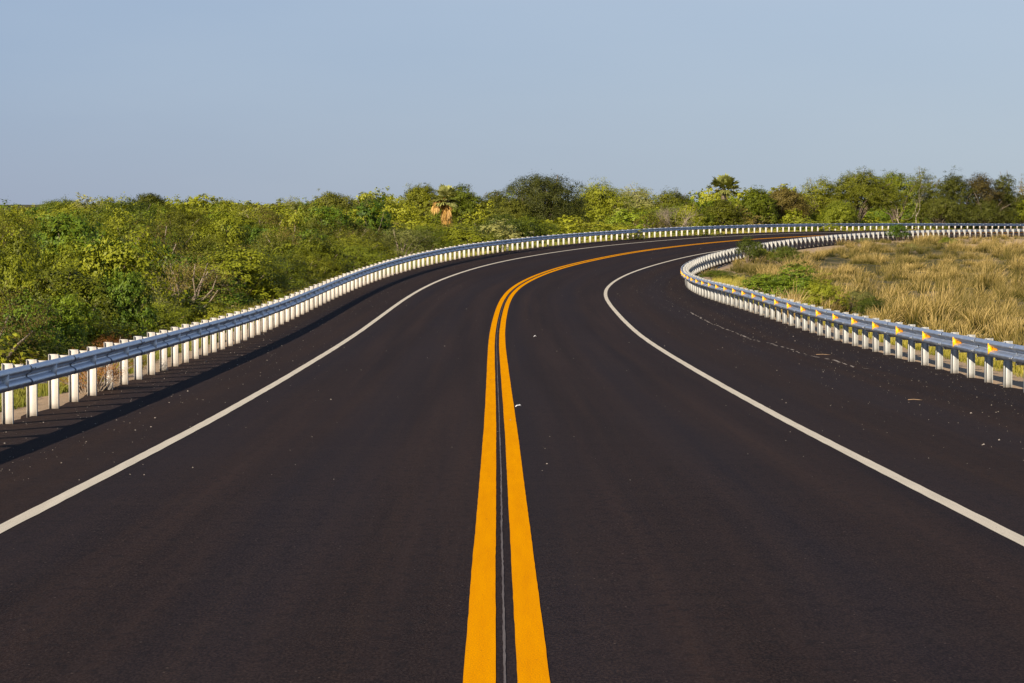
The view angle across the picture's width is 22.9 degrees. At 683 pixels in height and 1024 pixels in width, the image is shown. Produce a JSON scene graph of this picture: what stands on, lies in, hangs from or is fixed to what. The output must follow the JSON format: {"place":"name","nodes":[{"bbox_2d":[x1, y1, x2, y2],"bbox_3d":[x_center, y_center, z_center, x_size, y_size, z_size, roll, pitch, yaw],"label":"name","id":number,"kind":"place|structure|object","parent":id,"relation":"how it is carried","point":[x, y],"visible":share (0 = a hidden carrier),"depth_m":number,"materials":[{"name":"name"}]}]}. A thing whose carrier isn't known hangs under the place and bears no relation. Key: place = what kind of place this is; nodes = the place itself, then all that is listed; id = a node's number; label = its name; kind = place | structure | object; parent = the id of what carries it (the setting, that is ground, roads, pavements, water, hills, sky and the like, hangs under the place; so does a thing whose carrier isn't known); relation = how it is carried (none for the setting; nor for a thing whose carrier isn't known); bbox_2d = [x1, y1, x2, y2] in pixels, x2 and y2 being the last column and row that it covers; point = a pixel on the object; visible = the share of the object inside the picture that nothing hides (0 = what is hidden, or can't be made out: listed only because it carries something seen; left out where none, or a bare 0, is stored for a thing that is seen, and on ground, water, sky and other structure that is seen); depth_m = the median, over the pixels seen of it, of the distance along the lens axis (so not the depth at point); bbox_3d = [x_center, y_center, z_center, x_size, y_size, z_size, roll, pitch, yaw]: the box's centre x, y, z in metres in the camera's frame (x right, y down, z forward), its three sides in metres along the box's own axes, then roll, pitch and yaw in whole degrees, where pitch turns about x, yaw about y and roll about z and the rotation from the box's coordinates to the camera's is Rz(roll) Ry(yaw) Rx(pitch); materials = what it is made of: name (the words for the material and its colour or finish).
{"place":"outdoors","nodes":[
{"label":"outdoors","id":0,"kind":"place"},
{"bbox_2d":[0,230,1023,682],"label":"road","id":1,"kind":"structure","parent":0,"point":[688,526],"depth_m":24.20,"materials":[{"name":"black asphalt"}]},
{"bbox_2d":[0,232,831,532],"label":"edge line","id":2,"kind":"object","parent":1,"relation":"on","point":[24,516],"visible":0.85,"depth_m":32.37,"materials":[{"name":"white paint"}]},
{"bbox_2d":[496,273,543,682],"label":"seam line","id":3,"kind":"object","parent":1,"relation":"on","point":[504,644],"visible":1,"depth_m":19.40,"materials":[{"name":"black asphalt"}]},
{"bbox_2d":[463,232,992,682],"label":"yellow line","id":4,"kind":"object","parent":1,"relation":"on","point":[480,660],"visible":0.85,"depth_m":19.23,"materials":[{"name":"paint"}]},
{"bbox_2d":[499,232,1011,682],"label":"yellow line","id":5,"kind":"object","parent":1,"relation":"on","point":[531,658],"visible":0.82,"depth_m":19.29,"materials":[{"name":"paint"}]},
{"bbox_2d":[604,234,1023,545],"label":"edge line","id":6,"kind":"object","parent":1,"relation":"on","point":[989,524],"visible":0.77,"depth_m":30.05,"materials":[{"name":"white paint"}]},
{"bbox_2d":[0,205,1023,423],"bbox_3d":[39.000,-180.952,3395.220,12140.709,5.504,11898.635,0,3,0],"label":"ground","id":7,"kind":"structure","parent":0,"point":[1017,382],"depth_m":117.20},
{"bbox_2d":[0,224,46,280],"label":"shrub","id":8,"kind":"object","parent":7,"relation":"on","point":[19,247],"visible":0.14,"depth_m":94.32,"materials":[{"name":"green plant"}]},
{"bbox_2d":[0,220,53,316],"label":"shrub","id":9,"kind":"object","parent":7,"relation":"on","point":[15,264],"visible":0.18,"depth_m":74.89,"materials":[{"name":"green plant"}]},
{"bbox_2d":[0,276,69,364],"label":"shrub","id":10,"kind":"object","parent":7,"relation":"on","point":[40,316],"visible":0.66,"depth_m":58.56,"materials":[{"name":"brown plant"}]},
{"bbox_2d":[0,289,81,363],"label":"bush","id":11,"kind":"object","parent":7,"relation":"on","point":[19,313],"visible":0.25,"depth_m":61.80,"materials":[{"name":"green plant"}]},
{"bbox_2d":[0,324,99,361],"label":"shrub","id":12,"kind":"object","parent":7,"relation":"on","point":[26,345],"visible":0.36,"depth_m":60.85,"materials":[{"name":"green plant"}]},
{"bbox_2d":[28,289,104,354],"bbox_3d":[-11.277,0.005,64.159,2.169,2.682,2.483,1,3,18],"label":"bush","id":13,"kind":"object","parent":7,"relation":"on","point":[69,320],"visible":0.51,"depth_m":63.87,"materials":[{"name":"green plant"}]},
{"bbox_2d":[27,206,105,253],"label":"shrub","id":14,"kind":"object","parent":7,"relation":"on","point":[86,228],"visible":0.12,"depth_m":132.53,"materials":[{"name":"green plant"}]},
{"bbox_2d":[30,232,104,294],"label":"shrub","id":15,"kind":"object","parent":7,"relation":"on","point":[61,249],"visible":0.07,"depth_m":87.80,"materials":[{"name":"green plant"}]},
{"bbox_2d":[21,257,121,327],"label":"shrub","id":16,"kind":"object","parent":7,"relation":"on","point":[82,271],"visible":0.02,"depth_m":74.57,"materials":[{"name":"green plant"}]},
{"bbox_2d":[2,257,142,341],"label":"shrub","id":17,"kind":"object","parent":7,"relation":"on","point":[83,283],"visible":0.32,"depth_m":68.49,"materials":[{"name":"green plant"}]},
{"bbox_2d":[39,231,105,261],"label":"shrub","id":18,"kind":"object","parent":7,"relation":"on","point":[79,240],"visible":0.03,"depth_m":128.54,"materials":[{"name":"green plant"}]},
{"bbox_2d":[7,302,146,347],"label":"shrub","id":19,"kind":"object","parent":7,"relation":"on","point":[121,332],"visible":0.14,"depth_m":65.95,"materials":[{"name":"green plant"}]},
{"bbox_2d":[62,202,135,231],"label":"shrub","id":20,"kind":"object","parent":7,"relation":"on","point":[96,216],"visible":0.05,"depth_m":172.21,"materials":[{"name":"green plant"}]},
{"bbox_2d":[79,349,129,391],"bbox_3d":[-7.601,0.571,45.614,1.386,1.024,1.688,-1,3,-16],"label":"bush","id":21,"kind":"object","parent":7,"relation":"on","point":[81,374],"visible":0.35,"depth_m":45.47,"materials":[{"name":"beige plant"}]},
{"bbox_2d":[79,332,146,378],"bbox_3d":[-8.348,0.340,52.160,1.687,1.130,1.704,-2,4,-31],"label":"bush","id":22,"kind":"object","parent":7,"relation":"on","point":[116,341],"visible":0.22,"depth_m":52.07,"materials":[{"name":"green plant"}]},
{"bbox_2d":[92,192,138,235],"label":"shrub","id":23,"kind":"object","parent":7,"relation":"on","point":[122,218],"visible":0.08,"depth_m":155.21,"materials":[{"name":"green plant"}]},
{"bbox_2d":[87,267,160,337],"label":"bush","id":24,"kind":"object","parent":7,"relation":"on","point":[133,289],"visible":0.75,"depth_m":68.74,"materials":[{"name":"green plant"}]},
{"bbox_2d":[87,194,162,217],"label":"shrub","id":25,"kind":"object","parent":7,"relation":"on","point":[130,207],"visible":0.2,"depth_m":240.26,"materials":[{"name":"green plant"}]},
{"bbox_2d":[64,216,206,329],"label":"shrub","id":26,"kind":"object","parent":7,"relation":"on","point":[115,253],"visible":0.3,"depth_m":88.30,"materials":[{"name":"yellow plant"}]},
{"bbox_2d":[131,192,170,208],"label":"tree","id":27,"kind":"object","parent":7,"relation":"on","point":[148,197],"visible":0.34,"depth_m":378.34,"materials":[{"name":"green plant"}]},
{"bbox_2d":[115,211,190,259],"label":"shrub","id":28,"kind":"object","parent":7,"relation":"on","point":[155,230],"visible":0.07,"depth_m":149.30,"materials":[{"name":"green plant"}]},
{"bbox_2d":[123,234,183,267],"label":"shrub","id":29,"kind":"object","parent":7,"relation":"on","point":[169,251],"visible":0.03,"depth_m":106.74,"materials":[{"name":"green plant"}]},
{"bbox_2d":[122,209,196,258],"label":"shrub","id":30,"kind":"object","parent":7,"relation":"on","point":[175,248],"visible":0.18,"depth_m":112.17,"materials":[{"name":"green plant"}]},
{"bbox_2d":[134,299,200,332],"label":"shrub","id":31,"kind":"object","parent":7,"relation":"on","point":[174,320],"visible":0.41,"depth_m":82.08,"materials":[{"name":"green plant"}]},
{"bbox_2d":[147,204,209,234],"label":"shrub","id":32,"kind":"object","parent":7,"relation":"on","point":[177,218],"visible":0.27,"depth_m":211.79,"materials":[{"name":"green plant"}]},
{"bbox_2d":[154,204,202,254],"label":"shrub","id":33,"kind":"object","parent":7,"relation":"on","point":[184,236],"visible":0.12,"depth_m":152.22,"materials":[{"name":"green plant"}]},
{"bbox_2d":[126,248,250,320],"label":"shrub","id":34,"kind":"object","parent":7,"relation":"on","point":[193,275],"visible":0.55,"depth_m":96.53,"materials":[{"name":"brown plant"}]},
{"bbox_2d":[151,253,234,320],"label":"shrub","id":35,"kind":"object","parent":7,"relation":"on","point":[194,259],"visible":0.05,"depth_m":103.26,"materials":[{"name":"green plant"}]},
{"bbox_2d":[166,291,251,324],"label":"shrub","id":36,"kind":"object","parent":7,"relation":"on","point":[209,311],"visible":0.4,"depth_m":89.81,"materials":[{"name":"green plant"}]},
{"bbox_2d":[189,219,234,256],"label":"shrub","id":37,"kind":"object","parent":7,"relation":"on","point":[213,237],"visible":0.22,"depth_m":155.08,"materials":[{"name":"green plant"}]},
{"bbox_2d":[188,209,255,249],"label":"shrub","id":38,"kind":"object","parent":7,"relation":"on","point":[223,224],"visible":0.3,"depth_m":166.28,"materials":[{"name":"green plant"}]},
{"bbox_2d":[183,272,270,318],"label":"shrub","id":39,"kind":"object","parent":7,"relation":"on","point":[244,301],"visible":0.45,"depth_m":97.22,"materials":[{"name":"green plant"}]},
{"bbox_2d":[164,241,298,304],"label":"shrub","id":40,"kind":"object","parent":7,"relation":"on","point":[244,266],"visible":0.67,"depth_m":100.47,"materials":[{"name":"green plant"}]},
{"bbox_2d":[207,206,271,230],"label":"shrub","id":41,"kind":"object","parent":7,"relation":"on","point":[250,221],"visible":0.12,"depth_m":198.27,"materials":[{"name":"green plant"}]},
{"bbox_2d":[201,254,303,304],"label":"shrub","id":42,"kind":"object","parent":7,"relation":"on","point":[287,284],"visible":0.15,"depth_m":102.78,"materials":[{"name":"green plant"}]},
{"bbox_2d":[211,247,312,292],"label":"shrub","id":43,"kind":"object","parent":7,"relation":"on","point":[299,279],"visible":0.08,"depth_m":110.28,"materials":[{"name":"green plant"}]},
{"bbox_2d":[249,224,294,254],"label":"shrub","id":44,"kind":"object","parent":7,"relation":"on","point":[277,239],"visible":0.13,"depth_m":143.42,"materials":[{"name":"green plant"}]},
{"bbox_2d":[238,219,325,251],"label":"shrub","id":45,"kind":"object","parent":7,"relation":"on","point":[294,232],"visible":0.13,"depth_m":150.76,"materials":[{"name":"green plant"}]},
{"bbox_2d":[271,254,322,292],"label":"shrub","id":46,"kind":"object","parent":7,"relation":"on","point":[299,271],"visible":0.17,"depth_m":115.18,"materials":[{"name":"green plant"}]},
{"bbox_2d":[256,234,351,277],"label":"shrub","id":47,"kind":"object","parent":7,"relation":"on","point":[272,252],"visible":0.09,"depth_m":133.75,"materials":[{"name":"green plant"}]},
{"bbox_2d":[282,242,340,283],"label":"shrub","id":48,"kind":"object","parent":7,"relation":"on","point":[316,261],"visible":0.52,"depth_m":124.49,"materials":[{"name":"green plant"}]},
{"bbox_2d":[273,225,356,276],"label":"shrub","id":49,"kind":"object","parent":7,"relation":"on","point":[333,255],"visible":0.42,"depth_m":130.61,"materials":[{"name":"green plant"}]},
{"bbox_2d":[295,209,345,240],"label":"shrub","id":50,"kind":"object","parent":7,"relation":"on","point":[312,224],"visible":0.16,"depth_m":176.81,"materials":[{"name":"green plant"}]},
{"bbox_2d":[297,203,358,237],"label":"shrub","id":51,"kind":"object","parent":7,"relation":"on","point":[346,217],"visible":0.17,"depth_m":192.45,"materials":[{"name":"green plant"}]},
{"bbox_2d":[301,188,356,217],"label":"tree","id":52,"kind":"object","parent":7,"relation":"on","point":[330,200],"visible":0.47,"depth_m":328.12,"materials":[{"name":"green plant"}]},
{"bbox_2d":[321,241,393,269],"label":"shrub","id":53,"kind":"object","parent":7,"relation":"on","point":[358,252],"visible":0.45,"depth_m":142.40,"materials":[{"name":"green plant"}]},
{"bbox_2d":[324,223,405,267],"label":"shrub","id":54,"kind":"object","parent":7,"relation":"on","point":[359,241],"visible":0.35,"depth_m":149.42,"materials":[{"name":"green plant"}]},
{"bbox_2d":[342,225,395,260],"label":"shrub","id":55,"kind":"object","parent":7,"relation":"on","point":[370,235],"visible":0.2,"depth_m":159.68,"materials":[{"name":"green plant"}]},
{"bbox_2d":[341,196,400,242],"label":"shrub","id":56,"kind":"object","parent":7,"relation":"on","point":[380,221],"visible":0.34,"depth_m":195.58,"materials":[{"name":"green plant"}]},
{"bbox_2d":[373,218,447,256],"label":"shrub","id":57,"kind":"object","parent":7,"relation":"on","point":[404,237],"visible":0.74,"depth_m":162.05,"materials":[{"name":"green plant"}]},
{"bbox_2d":[394,183,440,221],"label":"tree","id":58,"kind":"object","parent":7,"relation":"on","point":[421,196],"visible":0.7,"depth_m":298.19,"materials":[{"name":"green plant"}]},
{"bbox_2d":[388,222,455,256],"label":"shrub","id":59,"kind":"object","parent":7,"relation":"on","point":[440,242],"visible":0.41,"depth_m":169.80,"materials":[{"name":"green plant"}]},
{"bbox_2d":[430,184,461,226],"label":"fan palm","id":60,"kind":"object","parent":7,"relation":"on","point":[444,202],"visible":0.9,"depth_m":254.15,"materials":[{"name":"green plant"}]},
{"bbox_2d":[412,224,505,254],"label":"shrub","id":61,"kind":"object","parent":7,"relation":"on","point":[457,237],"visible":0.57,"depth_m":176.09,"materials":[{"name":"green plant"}]},
{"bbox_2d":[432,183,487,222],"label":"tree","id":62,"kind":"object","parent":7,"relation":"on","point":[467,200],"visible":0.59,"depth_m":296.38,"materials":[{"name":"green plant"}]},
{"bbox_2d":[0,228,968,411],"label":"verge grass","id":63,"kind":"structure","parent":7,"relation":"on","point":[42,389],"depth_m":85.02,"materials":[{"name":"green plant"}]},
{"bbox_2d":[471,210,540,245],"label":"shrub","id":64,"kind":"object","parent":7,"relation":"on","point":[510,221],"visible":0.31,"depth_m":207.32,"materials":[{"name":"green plant"}]},
{"bbox_2d":[0,183,1020,399],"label":"scrub","id":65,"kind":"object","parent":7,"relation":"on","point":[568,225],"visible":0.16,"depth_m":280.38,"materials":[{"name":"green plant"}]},
{"bbox_2d":[0,223,1023,423],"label":"guardrail","id":66,"kind":"object","parent":7,"relation":"on","point":[31,374],"visible":0.94,"depth_m":62.87,"materials":[{"name":"metal"}]},
{"bbox_2d":[496,197,535,220],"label":"tree","id":67,"kind":"object","parent":7,"relation":"on","point":[517,208],"visible":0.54,"depth_m":260.78,"materials":[{"name":"green plant"}]},
{"bbox_2d":[508,213,571,239],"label":"shrub","id":68,"kind":"object","parent":7,"relation":"on","point":[542,228],"visible":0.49,"depth_m":210.17,"materials":[{"name":"green plant"}]},
{"bbox_2d":[486,169,604,225],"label":"tree","id":69,"kind":"object","parent":7,"relation":"on","point":[540,202],"visible":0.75,"depth_m":265.38,"materials":[{"name":"green plant"}]},
{"bbox_2d":[565,177,631,215],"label":"tree","id":70,"kind":"object","parent":7,"relation":"on","point":[609,202],"visible":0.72,"depth_m":288.14,"materials":[{"name":"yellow plant"}]},
{"bbox_2d":[614,183,668,211],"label":"tree","id":71,"kind":"object","parent":7,"relation":"on","point":[637,195],"visible":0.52,"depth_m":298.58,"materials":[{"name":"green plant"}]},
{"bbox_2d":[650,185,691,208],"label":"tree","id":72,"kind":"object","parent":7,"relation":"on","point":[673,197],"visible":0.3,"depth_m":298.73,"materials":[{"name":"green plant"}]},
{"bbox_2d":[635,200,720,229],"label":"shrub","id":73,"kind":"object","parent":7,"relation":"on","point":[711,217],"visible":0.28,"depth_m":264.06,"materials":[{"name":"green plant"}]},
{"bbox_2d":[652,205,704,227],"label":"bare bush","id":74,"kind":"object","parent":7,"relation":"on","point":[668,220],"visible":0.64,"depth_m":257.48,"materials":[{"name":"plant"}]},
{"bbox_2d":[672,202,707,226],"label":"bush","id":75,"kind":"object","parent":7,"relation":"on","point":[697,217],"visible":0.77,"depth_m":260.84,"materials":[{"name":"green plant"}]},
{"bbox_2d":[710,173,738,221],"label":"fan palm","id":76,"kind":"object","parent":7,"relation":"on","point":[724,182],"visible":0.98,"depth_m":283.79,"materials":[{"name":"green plant"}]},
{"bbox_2d":[704,193,746,231],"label":"tree","id":77,"kind":"object","parent":7,"relation":"on","point":[723,209],"visible":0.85,"depth_m":266.73,"materials":[{"name":"green plant"}]},
{"bbox_2d":[735,235,763,263],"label":"bush","id":78,"kind":"object","parent":7,"relation":"on","point":[746,244],"visible":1,"depth_m":182.40,"materials":[{"name":"green plant"}]},
{"bbox_2d":[735,185,780,223],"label":"tree","id":79,"kind":"object","parent":7,"relation":"on","point":[751,201],"visible":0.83,"depth_m":298.61,"materials":[{"name":"green plant"}]},
{"bbox_2d":[738,272,790,297],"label":"bush","id":80,"kind":"object","parent":7,"relation":"on","point":[755,282],"visible":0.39,"depth_m":112.41,"materials":[{"name":"green plant"}]},
{"bbox_2d":[766,244,803,264],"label":"bush","id":81,"kind":"object","parent":7,"relation":"on","point":[784,251],"visible":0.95,"depth_m":179.79,"materials":[{"name":"green plant"}]},
{"bbox_2d":[761,184,812,228],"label":"tree","id":82,"kind":"object","parent":7,"relation":"on","point":[787,200],"visible":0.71,"depth_m":303.01,"materials":[{"name":"green plant"}]},
{"bbox_2d":[761,261,834,297],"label":"bush","id":83,"kind":"object","parent":7,"relation":"on","point":[797,281],"visible":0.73,"depth_m":110.47,"materials":[{"name":"green plant"}]},
{"bbox_2d":[795,175,851,217],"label":"tree","id":84,"kind":"object","parent":7,"relation":"on","point":[819,196],"visible":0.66,"depth_m":310.38,"materials":[{"name":"green plant"}]},
{"bbox_2d":[800,270,852,309],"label":"bush","id":85,"kind":"object","parent":7,"relation":"on","point":[828,290],"visible":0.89,"depth_m":94.92,"materials":[{"name":"yellow plant"}]},
{"bbox_2d":[816,200,862,226],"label":"bush","id":86,"kind":"object","parent":7,"relation":"on","point":[839,212],"visible":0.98,"depth_m":298.30,"materials":[{"name":"green plant"}]},
{"bbox_2d":[681,229,1023,392],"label":"guardrail","id":87,"kind":"object","parent":7,"relation":"on","point":[1008,353],"visible":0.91,"depth_m":69.95,"materials":[{"name":"metal"}]},
{"bbox_2d":[829,285,889,313],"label":"bush","id":88,"kind":"object","parent":7,"relation":"on","point":[857,294],"visible":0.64,"depth_m":95.98,"materials":[{"name":"green plant"}]},
{"bbox_2d":[700,232,1023,370],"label":"dry grass","id":89,"kind":"structure","parent":7,"relation":"on","point":[942,310],"depth_m":137.77,"materials":[{"name":"beige plant"}]},
{"bbox_2d":[816,167,913,229],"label":"tree","id":90,"kind":"object","parent":7,"relation":"on","point":[866,188],"visible":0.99,"depth_m":309.71,"materials":[{"name":"green plant"}]},
{"bbox_2d":[712,272,1023,378],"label":"verge grass","id":91,"kind":"structure","parent":7,"relation":"on","point":[997,364],"depth_m":66.68,"materials":[{"name":"green plant"}]},
{"bbox_2d":[851,296,890,317],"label":"bush","id":92,"kind":"object","parent":7,"relation":"on","point":[865,304],"visible":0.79,"depth_m":93.98,"materials":[{"name":"green plant"}]},
{"bbox_2d":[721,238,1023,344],"bbox_3d":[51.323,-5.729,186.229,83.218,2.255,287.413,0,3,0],"label":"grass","id":93,"kind":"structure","parent":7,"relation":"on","point":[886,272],"depth_m":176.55,"materials":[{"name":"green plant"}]},
{"bbox_2d":[868,170,926,222],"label":"tree","id":94,"kind":"object","parent":7,"relation":"on","point":[897,180],"visible":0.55,"depth_m":324.69,"materials":[{"name":"green plant"}]},
{"bbox_2d":[867,202,927,228],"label":"bush","id":95,"kind":"object","parent":7,"relation":"on","point":[883,214],"visible":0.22,"depth_m":349.14,"materials":[{"name":"green plant"}]},
{"bbox_2d":[885,224,910,240],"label":"bush","id":96,"kind":"object","parent":7,"relation":"on","point":[897,232],"visible":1,"depth_m":252.00,"materials":[{"name":"green plant"}]},
{"bbox_2d":[906,167,948,226],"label":"tree","id":97,"kind":"object","parent":7,"relation":"on","point":[930,193],"visible":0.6,"depth_m":328.81,"materials":[{"name":"green plant"}]},
{"bbox_2d":[910,191,971,226],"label":"tree","id":98,"kind":"object","parent":7,"relation":"on","point":[940,208],"visible":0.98,"depth_m":322.54,"materials":[{"name":"green plant"}]},
{"bbox_2d":[935,165,976,228],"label":"tree","id":99,"kind":"object","parent":7,"relation":"on","point":[953,186],"visible":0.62,"depth_m":336.42,"materials":[{"name":"green plant"}]},
{"bbox_2d":[959,171,1009,228],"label":"tree","id":100,"kind":"object","parent":7,"relation":"on","point":[983,188],"visible":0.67,"depth_m":340.33,"materials":[{"name":"green plant"}]},
{"bbox_2d":[962,193,1022,228],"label":"tree","id":101,"kind":"object","parent":7,"relation":"on","point":[985,212],"visible":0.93,"depth_m":334.55,"materials":[{"name":"green plant"}]},
{"bbox_2d":[992,172,1023,227],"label":"tree","id":102,"kind":"object","parent":7,"relation":"on","point":[1009,198],"visible":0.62,"depth_m":344.37,"materials":[{"name":"green plant"}]},
{"bbox_2d":[0,0,1023,204],"label":"sky","id":103,"kind":"structure","parent":0,"point":[261,101],"materials":[{"name":"blue"}]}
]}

